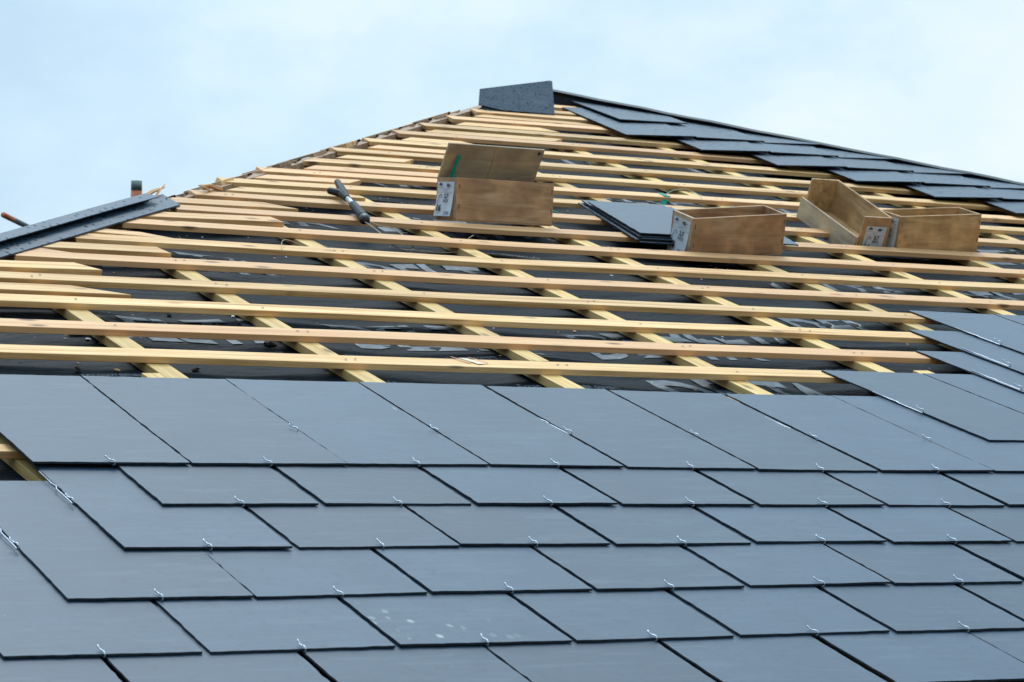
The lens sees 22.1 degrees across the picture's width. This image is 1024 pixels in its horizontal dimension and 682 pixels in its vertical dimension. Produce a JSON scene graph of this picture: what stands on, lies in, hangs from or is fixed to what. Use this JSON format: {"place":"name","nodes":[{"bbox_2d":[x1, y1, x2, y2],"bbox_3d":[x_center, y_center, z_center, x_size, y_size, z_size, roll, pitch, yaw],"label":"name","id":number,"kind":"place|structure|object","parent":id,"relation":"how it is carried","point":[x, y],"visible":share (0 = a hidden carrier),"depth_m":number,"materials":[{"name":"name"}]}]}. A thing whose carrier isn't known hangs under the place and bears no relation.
{"place":"outdoors","nodes":[
{"label":"outdoors","id":0,"kind":"place"},
{"bbox_2d":[0,0,1023,232],"label":"sky","id":1,"kind":"structure","parent":0,"point":[97,97],"materials":[{"name":"blue"}]},
{"label":"roof slate","id":2,"kind":"object","parent":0,"visible":0},
{"bbox_2d":[908,310,1023,353],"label":"roof slate","id":3,"kind":"object","parent":2,"relation":"on","point":[1008,334],"visible":1,"depth_m":7.09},
{"bbox_3d":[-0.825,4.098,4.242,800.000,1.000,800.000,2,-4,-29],"label":"ground","id":4,"kind":"structure","parent":0,"visible":0},
{"bbox_2d":[0,105,1023,681],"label":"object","id":5,"kind":"structure","parent":4,"relation":"on","point":[290,373],"depth_m":6.64,"materials":[{"name":"grey"}]},
{"bbox_2d":[0,435,46,480],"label":"counter batten","id":6,"kind":"object","parent":5,"relation":"on","point":[25,469],"visible":0.07,"depth_m":4.58,"materials":[{"name":"yellow wood"}]},
{"bbox_2d":[0,444,24,458],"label":"batten","id":7,"kind":"object","parent":6,"relation":"on","point":[8,451],"visible":0.05,"depth_m":4.60,"materials":[{"name":"brown wood"}]},
{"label":"roof slate","id":8,"kind":"object","parent":7,"relation":"on","visible":0},
{"bbox_2d":[821,370,1023,441],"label":"roof slate","id":9,"kind":"object","parent":8,"relation":"on","point":[970,413],"visible":1,"depth_m":6.09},
{"bbox_2d":[0,374,189,464],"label":"roof slate","id":10,"kind":"object","parent":6,"relation":"on","point":[49,419],"visible":1,"depth_m":4.76,"materials":[{"name":"stone"}]},
{"bbox_2d":[0,481,253,600],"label":"roof slate","id":11,"kind":"object","parent":6,"relation":"on","point":[68,550],"visible":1,"depth_m":4.08,"materials":[{"name":"stone"}]},
{"bbox_2d":[9,443,291,548],"bbox_3d":[-0.621,0.257,4.445,0.289,0.022,0.609,2,14,-29],"label":"roof slate","id":12,"kind":"object","parent":6,"relation":"on","point":[120,507],"visible":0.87,"depth_m":4.32,"materials":[{"name":"stone"}]},
{"bbox_2d":[115,451,318,505],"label":"roof slate","id":13,"kind":"object","parent":12,"relation":"on","point":[203,485],"visible":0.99,"depth_m":4.53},
{"bbox_2d":[82,376,346,464],"bbox_3d":[-0.572,0.147,4.965,0.305,0.021,0.611,2,14,-29],"label":"roof slate","id":14,"kind":"object","parent":13,"relation":"on","point":[193,421],"visible":1,"depth_m":4.94,"materials":[{"name":"stone"}]},
{"bbox_2d":[105,600,329,681],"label":"roof slate","id":15,"kind":"object","parent":6,"relation":"on","point":[205,666],"visible":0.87,"depth_m":3.68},
{"bbox_2d":[0,533,202,658],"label":"roof slate","id":16,"kind":"object","parent":15,"relation":"on","point":[41,616],"visible":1,"depth_m":3.77,"materials":[{"name":"stone"}]},
{"bbox_2d":[153,596,394,653],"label":"roof slate","id":17,"kind":"object","parent":15,"relation":"on","point":[231,625],"visible":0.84,"depth_m":3.89,"materials":[{"name":"stone"}]},
{"bbox_2d":[201,507,426,598],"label":"roof slate","id":18,"kind":"object","parent":17,"relation":"on","point":[294,572],"visible":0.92,"depth_m":4.15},
{"bbox_2d":[244,465,459,548],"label":"roof slate","id":19,"kind":"object","parent":18,"relation":"on","point":[320,525],"visible":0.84,"depth_m":4.42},
{"bbox_2d":[300,597,529,681],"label":"roof slate","id":20,"kind":"object","parent":6,"relation":"on","point":[462,663],"visible":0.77,"depth_m":3.82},
{"bbox_2d":[0,260,101,275],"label":"short batten","id":21,"kind":"object","parent":5,"relation":"on","point":[72,268],"visible":0.9,"depth_m":6.07,"materials":[{"name":"brown wood"}]},
{"bbox_2d":[0,656,121,681],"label":"roof slate","id":22,"kind":"object","parent":5,"relation":"on","point":[81,669],"visible":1,"depth_m":3.58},
{"bbox_2d":[0,282,130,298],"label":"short batten","id":23,"kind":"object","parent":5,"relation":"on","point":[39,289],"visible":0.81,"depth_m":5.85,"materials":[{"name":"brown wood"}]},
{"bbox_2d":[0,193,179,258],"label":"hip trim","id":24,"kind":"structure","parent":5,"relation":"on","point":[21,244],"depth_m":6.54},
{"bbox_2d":[52,308,187,377],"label":"counter batten","id":25,"kind":"object","parent":5,"relation":"on","point":[166,370],"visible":0.3,"depth_m":5.54,"materials":[{"name":"yellow wood"}]},
{"bbox_2d":[137,212,283,226],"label":"short batten","id":26,"kind":"object","parent":5,"relation":"on","point":[266,221],"visible":0.74,"depth_m":6.95,"materials":[{"name":"brown wood"}]},
{"bbox_2d":[169,197,298,211],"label":"short batten","id":27,"kind":"object","parent":5,"relation":"on","point":[229,204],"visible":0.69,"depth_m":7.18,"materials":[{"name":"brown wood"}]},
{"bbox_2d":[226,187,364,201],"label":"short batten","id":28,"kind":"object","parent":5,"relation":"on","point":[290,193],"visible":0.66,"depth_m":7.48,"materials":[{"name":"brown wood"}]},
{"bbox_2d":[327,179,369,223],"bbox_3d":[-0.453,-0.392,7.373,0.143,0.034,0.480,2,14,-29],"label":"hammer","id":29,"kind":"object","parent":28,"relation":"on","point":[358,210],"visible":1,"depth_m":7.38,"materials":[{"name":"black"}]},
{"bbox_2d":[304,165,437,178],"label":"short batten","id":30,"kind":"object","parent":5,"relation":"on","point":[374,171],"visible":0.67,"depth_m":8.05,"materials":[{"name":"brown wood"}]},
{"bbox_2d":[278,226,548,361],"bbox_3d":[-0.374,-0.168,6.651,0.052,0.023,1.677,1,15,-33],"label":"counter batten","id":31,"kind":"object","parent":5,"relation":"on","point":[518,355],"visible":0.45,"depth_m":6.37,"materials":[{"name":"yellow wood"}]},
{"bbox_2d":[0,344,849,383],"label":"batten","id":32,"kind":"object","parent":5,"relation":"on","point":[129,355],"visible":0.89,"depth_m":5.69,"materials":[{"name":"brown wood"}]},
{"bbox_2d":[922,373,1023,413],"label":"roof slate","id":33,"kind":"object","parent":32,"relation":"on","point":[1007,397],"visible":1,"depth_m":6.32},
{"bbox_2d":[916,351,1023,393],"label":"roof slate","id":34,"kind":"object","parent":33,"relation":"on","point":[966,362],"visible":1,"depth_m":6.55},
{"bbox_2d":[909,330,1023,374],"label":"roof slate","id":35,"kind":"object","parent":34,"relation":"on","point":[958,340],"visible":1,"depth_m":6.80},
{"bbox_2d":[0,294,940,343],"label":"batten","id":36,"kind":"object","parent":5,"relation":"on","point":[140,305],"visible":0.94,"depth_m":6.19,"materials":[{"name":"brown wood"}]},
{"bbox_2d":[0,271,942,324],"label":"batten","id":37,"kind":"object","parent":5,"relation":"on","point":[92,281],"visible":0.94,"depth_m":6.43,"materials":[{"name":"brown wood"}]},
{"bbox_2d":[0,318,944,363],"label":"batten","id":38,"kind":"object","parent":5,"relation":"on","point":[10,325],"visible":0.94,"depth_m":5.97,"materials":[{"name":"brown wood"}]},
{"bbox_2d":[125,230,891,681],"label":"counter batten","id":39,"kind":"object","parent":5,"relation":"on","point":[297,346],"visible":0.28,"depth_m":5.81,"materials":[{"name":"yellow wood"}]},
{"bbox_2d":[39,242,170,257],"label":"short batten","id":40,"kind":"object","parent":39,"relation":"on","point":[110,249],"visible":0.77,"depth_m":6.36,"materials":[{"name":"brown wood"}]},
{"bbox_2d":[419,465,616,504],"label":"roof slate","id":41,"kind":"object","parent":39,"relation":"on","point":[498,485],"visible":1,"depth_m":4.82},
{"bbox_2d":[530,506,744,590],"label":"roof slate","id":42,"kind":"object","parent":39,"relation":"on","point":[611,567],"visible":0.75,"depth_m":4.45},
{"bbox_2d":[404,466,609,545],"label":"roof slate","id":43,"kind":"object","parent":42,"relation":"on","point":[474,524],"visible":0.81,"depth_m":4.57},
{"bbox_2d":[552,468,750,545],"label":"roof slate","id":44,"kind":"object","parent":39,"relation":"on","point":[618,524],"visible":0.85,"depth_m":4.71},
{"bbox_2d":[559,453,753,505],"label":"roof slate","id":45,"kind":"object","parent":44,"relation":"on","point":[624,486],"visible":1,"depth_m":4.96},
{"bbox_2d":[359,382,622,467],"bbox_3d":[-0.052,0.165,5.256,0.290,0.020,0.612,2,14,-29],"label":"roof slate","id":46,"kind":"object","parent":45,"relation":"on","point":[488,426],"visible":1,"depth_m":5.23,"materials":[{"name":"stone"}]},
{"bbox_2d":[657,590,886,681],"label":"roof slate","id":47,"kind":"object","parent":39,"relation":"on","point":[794,658],"visible":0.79,"depth_m":4.09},
{"bbox_2d":[666,545,889,636],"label":"roof slate","id":48,"kind":"object","parent":39,"relation":"on","point":[746,611],"visible":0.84,"depth_m":4.33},
{"bbox_2d":[681,506,890,586],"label":"roof slate","id":49,"kind":"object","parent":48,"relation":"on","point":[754,564],"visible":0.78,"depth_m":4.60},
{"bbox_2d":[814,586,1023,681],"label":"roof slate","id":50,"kind":"object","parent":39,"relation":"on","point":[956,656],"visible":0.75,"depth_m":4.22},
{"bbox_2d":[351,194,672,342],"bbox_3d":[-0.118,-0.238,7.137,0.052,0.023,1.996,1,15,-33],"label":"counter batten","id":51,"kind":"object","parent":5,"relation":"on","point":[606,315],"visible":0.42,"depth_m":6.89,"materials":[{"name":"yellow wood"}]},
{"bbox_2d":[254,175,360,185],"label":"short batten","id":52,"kind":"object","parent":51,"relation":"on","point":[319,180],"visible":0.77,"depth_m":7.73,"materials":[{"name":"brown wood"}]},
{"bbox_2d":[9,250,1023,309],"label":"batten","id":53,"kind":"object","parent":5,"relation":"on","point":[327,271],"visible":0.99,"depth_m":6.73,"materials":[{"name":"brown wood"}]},
{"bbox_2d":[470,109,600,124],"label":"batten","id":54,"kind":"object","parent":5,"relation":"on","point":[476,112],"visible":0.6,"depth_m":9.84,"materials":[{"name":"brown wood"}]},
{"bbox_2d":[479,81,554,114],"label":"cut slate","id":55,"kind":"object","parent":54,"relation":"on","point":[536,97],"visible":1,"depth_m":9.89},
{"bbox_2d":[69,233,1023,292],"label":"batten","id":56,"kind":"object","parent":5,"relation":"on","point":[323,252],"visible":0.94,"depth_m":7.01,"materials":[{"name":"brown wood"}]},
{"bbox_2d":[523,374,584,388],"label":"counter batten","id":57,"kind":"object","parent":5,"relation":"on","point":[553,381],"visible":0.06,"depth_m":5.82,"materials":[{"name":"yellow wood"}]},
{"bbox_2d":[825,474,1011,543],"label":"roof slate","id":58,"kind":"object","parent":57,"relation":"on","point":[896,525],"visible":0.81,"depth_m":4.99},
{"bbox_2d":[695,469,883,505],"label":"roof slate","id":59,"kind":"object","parent":58,"relation":"on","point":[782,488],"visible":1,"depth_m":5.11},
{"bbox_2d":[486,386,755,469],"bbox_3d":[0.214,0.176,5.394,0.295,0.020,0.612,2,14,-29],"label":"roof slate","id":60,"kind":"object","parent":59,"relation":"on","point":[621,431],"visible":1,"depth_m":5.37,"materials":[{"name":"stone"}]},
{"bbox_2d":[788,426,1004,506],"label":"roof slate","id":61,"kind":"object","parent":58,"relation":"on","point":[910,489],"visible":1,"depth_m":5.25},
{"bbox_2d":[609,390,877,471],"bbox_3d":[0.478,0.187,5.530,0.294,0.022,0.608,2,14,-29],"label":"roof slate","id":62,"kind":"object","parent":61,"relation":"on","point":[759,441],"visible":1,"depth_m":5.50,"materials":[{"name":"stone"}]},
{"bbox_2d":[725,394,993,471],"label":"roof slate","id":63,"kind":"object","parent":61,"relation":"on","point":[873,441],"visible":1,"depth_m":5.65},
{"bbox_2d":[824,508,1022,584],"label":"roof slate","id":64,"kind":"object","parent":57,"relation":"on","point":[916,563],"visible":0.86,"depth_m":4.74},
{"bbox_2d":[693,470,885,542],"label":"roof slate","id":65,"kind":"object","parent":64,"relation":"on","point":[756,523],"visible":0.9,"depth_m":4.85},
{"bbox_2d":[950,543,1023,620],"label":"roof slate","id":66,"kind":"object","parent":57,"relation":"on","point":[1008,597],"visible":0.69,"depth_m":4.63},
{"bbox_2d":[956,541,1023,578],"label":"roof slate","id":67,"kind":"object","parent":66,"relation":"on","point":[1008,556],"visible":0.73,"depth_m":4.88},
{"bbox_2d":[938,473,1023,542],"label":"roof slate","id":68,"kind":"object","parent":67,"relation":"on","point":[1007,521],"visible":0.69,"depth_m":5.13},
{"bbox_2d":[939,472,1023,505],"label":"roof slate","id":69,"kind":"object","parent":68,"relation":"on","point":[1006,488],"visible":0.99,"depth_m":5.39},
{"bbox_2d":[832,395,1023,472],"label":"roof slate","id":70,"kind":"object","parent":69,"relation":"on","point":[1006,457],"visible":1,"depth_m":5.77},
{"bbox_2d":[953,584,1023,662],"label":"roof slate","id":71,"kind":"object","parent":57,"relation":"on","point":[1010,642],"visible":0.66,"depth_m":4.38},
{"bbox_2d":[816,583,1023,632],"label":"roof slate","id":72,"kind":"object","parent":71,"relation":"on","point":[920,608],"visible":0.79,"depth_m":4.48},
{"bbox_2d":[446,115,671,138],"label":"batten","id":73,"kind":"object","parent":5,"relation":"on","point":[555,126],"visible":0.68,"depth_m":9.63,"materials":[{"name":"brown wood"}]},
{"bbox_2d":[118,218,1023,277],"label":"batten","id":74,"kind":"object","parent":5,"relation":"on","point":[198,227],"visible":0.99,"depth_m":7.29,"materials":[{"name":"brown wood"}]},
{"bbox_2d":[418,123,746,153],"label":"batten","id":75,"kind":"object","parent":5,"relation":"on","point":[603,139],"visible":0.71,"depth_m":9.45,"materials":[{"name":"brown wood"}]},
{"bbox_2d":[562,107,695,136],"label":"hip slate","id":76,"kind":"object","parent":75,"relation":"on","point":[633,128],"visible":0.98,"depth_m":9.85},
{"bbox_2d":[569,100,686,123],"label":"hip slate","id":77,"kind":"object","parent":76,"relation":"on","point":[623,114],"visible":1,"depth_m":10.10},
{"bbox_2d":[171,205,1023,262],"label":"batten","id":78,"kind":"object","parent":5,"relation":"on","point":[544,232],"visible":0.78,"depth_m":7.47,"materials":[{"name":"brown wood"}]},
{"bbox_2d":[433,142,553,225],"bbox_3d":[-0.051,-0.450,7.552,0.344,0.223,0.111,1,3,-34],"label":"hook box","id":79,"kind":"object","parent":78,"relation":"on","point":[492,184],"visible":1,"depth_m":7.53,"materials":[{"name":"brown wood"}]},
{"bbox_2d":[636,240,673,244],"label":"loose slate","id":80,"kind":"object","parent":78,"relation":"on","point":[655,242],"visible":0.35,"depth_m":7.59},
{"bbox_2d":[578,203,670,241],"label":"loose slate","id":81,"kind":"object","parent":80,"relation":"on","point":[612,223],"visible":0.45,"depth_m":7.76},
{"bbox_2d":[589,206,673,240],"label":"loose slate","id":82,"kind":"object","parent":81,"relation":"on","point":[658,239],"visible":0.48,"depth_m":7.60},
{"bbox_2d":[581,200,671,238],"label":"loose slate","id":83,"kind":"object","parent":82,"relation":"on","point":[628,228],"visible":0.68,"depth_m":7.78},
{"bbox_2d":[588,202,673,235],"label":"loose slate","id":84,"kind":"object","parent":83,"relation":"on","point":[648,220],"visible":0.69,"depth_m":7.86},
{"bbox_2d":[796,178,892,246],"bbox_3d":[1.048,-0.389,8.286,0.119,0.137,0.340,2,24,-27],"label":"hook box","id":85,"kind":"object","parent":78,"relation":"on","point":[839,211],"visible":0.81,"depth_m":8.32,"materials":[{"name":"brown wood"}]},
{"bbox_2d":[881,207,981,251],"bbox_3d":[1.312,-0.348,8.299,0.340,0.124,0.111,-3,16,-32],"label":"hook box","id":86,"kind":"object","parent":78,"relation":"on","point":[950,228],"visible":0.95,"depth_m":8.26,"materials":[{"name":"brown wood"}]},
{"bbox_2d":[187,190,1023,248],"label":"batten","id":87,"kind":"object","parent":5,"relation":"on","point":[397,208],"visible":0.49,"depth_m":7.51,"materials":[{"name":"brown wood"}]},
{"bbox_2d":[392,130,818,167],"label":"batten","id":88,"kind":"object","parent":5,"relation":"on","point":[580,147],"visible":0.81,"depth_m":9.26,"materials":[{"name":"brown wood"}]},
{"bbox_2d":[670,137,770,151],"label":"hip slate","id":89,"kind":"object","parent":88,"relation":"on","point":[702,144],"visible":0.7,"depth_m":9.69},
{"bbox_2d":[664,121,763,141],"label":"hip slate","id":90,"kind":"object","parent":89,"relation":"on","point":[704,131],"visible":0.79,"depth_m":9.95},
{"bbox_2d":[362,138,849,179],"bbox_3d":[0.426,-0.628,9.155,2.083,0.017,0.088,2,14,-29],"label":"batten","id":91,"kind":"object","parent":5,"relation":"on","point":[647,161],"visible":0.76,"depth_m":9.17,"materials":[{"name":"brown wood"}]},
{"bbox_2d":[744,152,846,166],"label":"hip slate","id":92,"kind":"object","parent":91,"relation":"on","point":[778,159],"visible":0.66,"depth_m":9.61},
{"bbox_2d":[746,141,837,156],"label":"hip slate","id":93,"kind":"object","parent":92,"relation":"on","point":[792,149],"visible":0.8,"depth_m":9.83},
{"bbox_2d":[215,177,1023,234],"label":"batten","id":94,"kind":"object","parent":5,"relation":"on","point":[398,192],"visible":0.38,"depth_m":7.75,"materials":[{"name":"brown wood"}]},
{"bbox_2d":[328,147,929,195],"bbox_3d":[0.489,-0.571,8.946,2.435,0.017,0.094,2,14,-29],"label":"batten","id":95,"kind":"object","parent":5,"relation":"on","point":[642,172],"visible":0.69,"depth_m":8.92,"materials":[{"name":"brown wood"}]},
{"bbox_2d":[819,167,923,182],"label":"hip slate","id":96,"kind":"object","parent":95,"relation":"on","point":[863,175],"visible":0.61,"depth_m":9.53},
{"bbox_2d":[821,156,913,171],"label":"hip slate","id":97,"kind":"object","parent":96,"relation":"on","point":[876,164],"visible":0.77,"depth_m":9.75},
{"bbox_2d":[255,167,1023,223],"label":"batten","id":98,"kind":"object","parent":5,"relation":"on","point":[432,182],"visible":0.56,"depth_m":8.35,"materials":[{"name":"brown wood"}]},
{"bbox_2d":[302,158,1008,211],"bbox_3d":[0.570,-0.515,8.759,2.821,0.017,0.101,2,14,-29],"label":"batten","id":99,"kind":"object","parent":5,"relation":"on","point":[640,183],"visible":0.8,"depth_m":8.70,"materials":[{"name":"brown wood"}]},
{"bbox_2d":[895,182,1002,198],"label":"hip slate","id":100,"kind":"object","parent":99,"relation":"on","point":[945,191],"visible":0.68,"depth_m":9.44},
{"bbox_2d":[896,171,990,186],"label":"hip slate","id":101,"kind":"object","parent":100,"relation":"on","point":[947,179],"visible":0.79,"depth_m":9.66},
{"bbox_2d":[425,130,962,351],"bbox_3d":[0.588,-0.283,7.833,0.054,0.021,3.290,1,15,-34],"label":"counter batten","id":102,"kind":"object","parent":5,"relation":"on","point":[906,327],"visible":0.27,"depth_m":7.39,"materials":[{"name":"yellow wood"}]},
{"bbox_2d":[524,225,892,371],"bbox_3d":[0.792,0.022,6.632,0.056,0.025,4.735,1,15,-33],"label":"counter batten","id":103,"kind":"object","parent":5,"relation":"on","point":[818,343],"visible":0.3,"depth_m":6.96,"materials":[{"name":"yellow wood"}]},
{"bbox_2d":[662,355,773,394],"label":"counter batten","id":104,"kind":"object","parent":5,"relation":"on","point":[741,387],"visible":0.22,"depth_m":6.09,"materials":[{"name":"yellow wood"}]},
{"bbox_2d":[666,205,786,255],"bbox_3d":[0.625,-0.317,7.679,0.348,0.124,0.111,-4,19,-31],"label":"hook box","id":105,"kind":"object","parent":5,"relation":"on","point":[752,230],"visible":0.94,"depth_m":7.64,"materials":[{"name":"brown wood"}]},
{"bbox_2d":[556,149,1014,314],"bbox_3d":[1.386,-0.075,7.479,0.055,0.026,5.683,1,15,-33],"label":"counter batten","id":106,"kind":"object","parent":5,"relation":"on","point":[889,274],"visible":0.36,"depth_m":8.02,"materials":[{"name":"yellow wood"}]},
{"bbox_2d":[553,89,1023,184],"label":"hip edging","id":107,"kind":"object","parent":5,"relation":"on","point":[563,98],"visible":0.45,"depth_m":10.13,"materials":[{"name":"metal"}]},
{"bbox_2d":[590,124,1023,283],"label":"counter batten","id":108,"kind":"object","parent":5,"relation":"on","point":[971,263],"visible":0.3,"depth_m":9.13,"materials":[{"name":"yellow wood"}]},
{"label":"counter batten","id":109,"kind":"object","parent":5,"relation":"on","visible":0},
{"bbox_2d":[272,465,470,505],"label":"roof slate","id":110,"kind":"object","parent":109,"relation":"on","point":[361,485],"visible":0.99,"depth_m":4.68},
{"bbox_2d":[226,379,487,465],"bbox_3d":[-0.311,0.156,5.113,0.296,0.021,0.608,2,15,-29],"label":"roof slate","id":111,"kind":"object","parent":110,"relation":"on","point":[353,423],"visible":1,"depth_m":5.09,"materials":[{"name":"stone"}]},
{"bbox_2d":[482,593,715,681],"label":"roof slate","id":112,"kind":"object","parent":109,"relation":"on","point":[633,661],"visible":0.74,"depth_m":3.95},
{"bbox_2d":[338,549,571,646],"bbox_3d":[-0.176,0.382,4.210,0.297,0.021,0.608,2,14,-29],"label":"roof slate","id":113,"kind":"object","parent":112,"relation":"on","point":[438,619],"visible":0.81,"depth_m":4.04,"materials":[{"name":"stone"}]},
{"bbox_2d":[508,546,733,641],"bbox_3d":[0.088,0.392,4.355,0.292,0.019,0.607,2,14,-29],"label":"roof slate","id":114,"kind":"object","parent":109,"relation":"on","point":[593,615],"visible":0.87,"depth_m":4.18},
{"bbox_2d":[373,508,591,593],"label":"roof slate","id":115,"kind":"object","parent":114,"relation":"on","point":[476,569],"visible":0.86,"depth_m":4.30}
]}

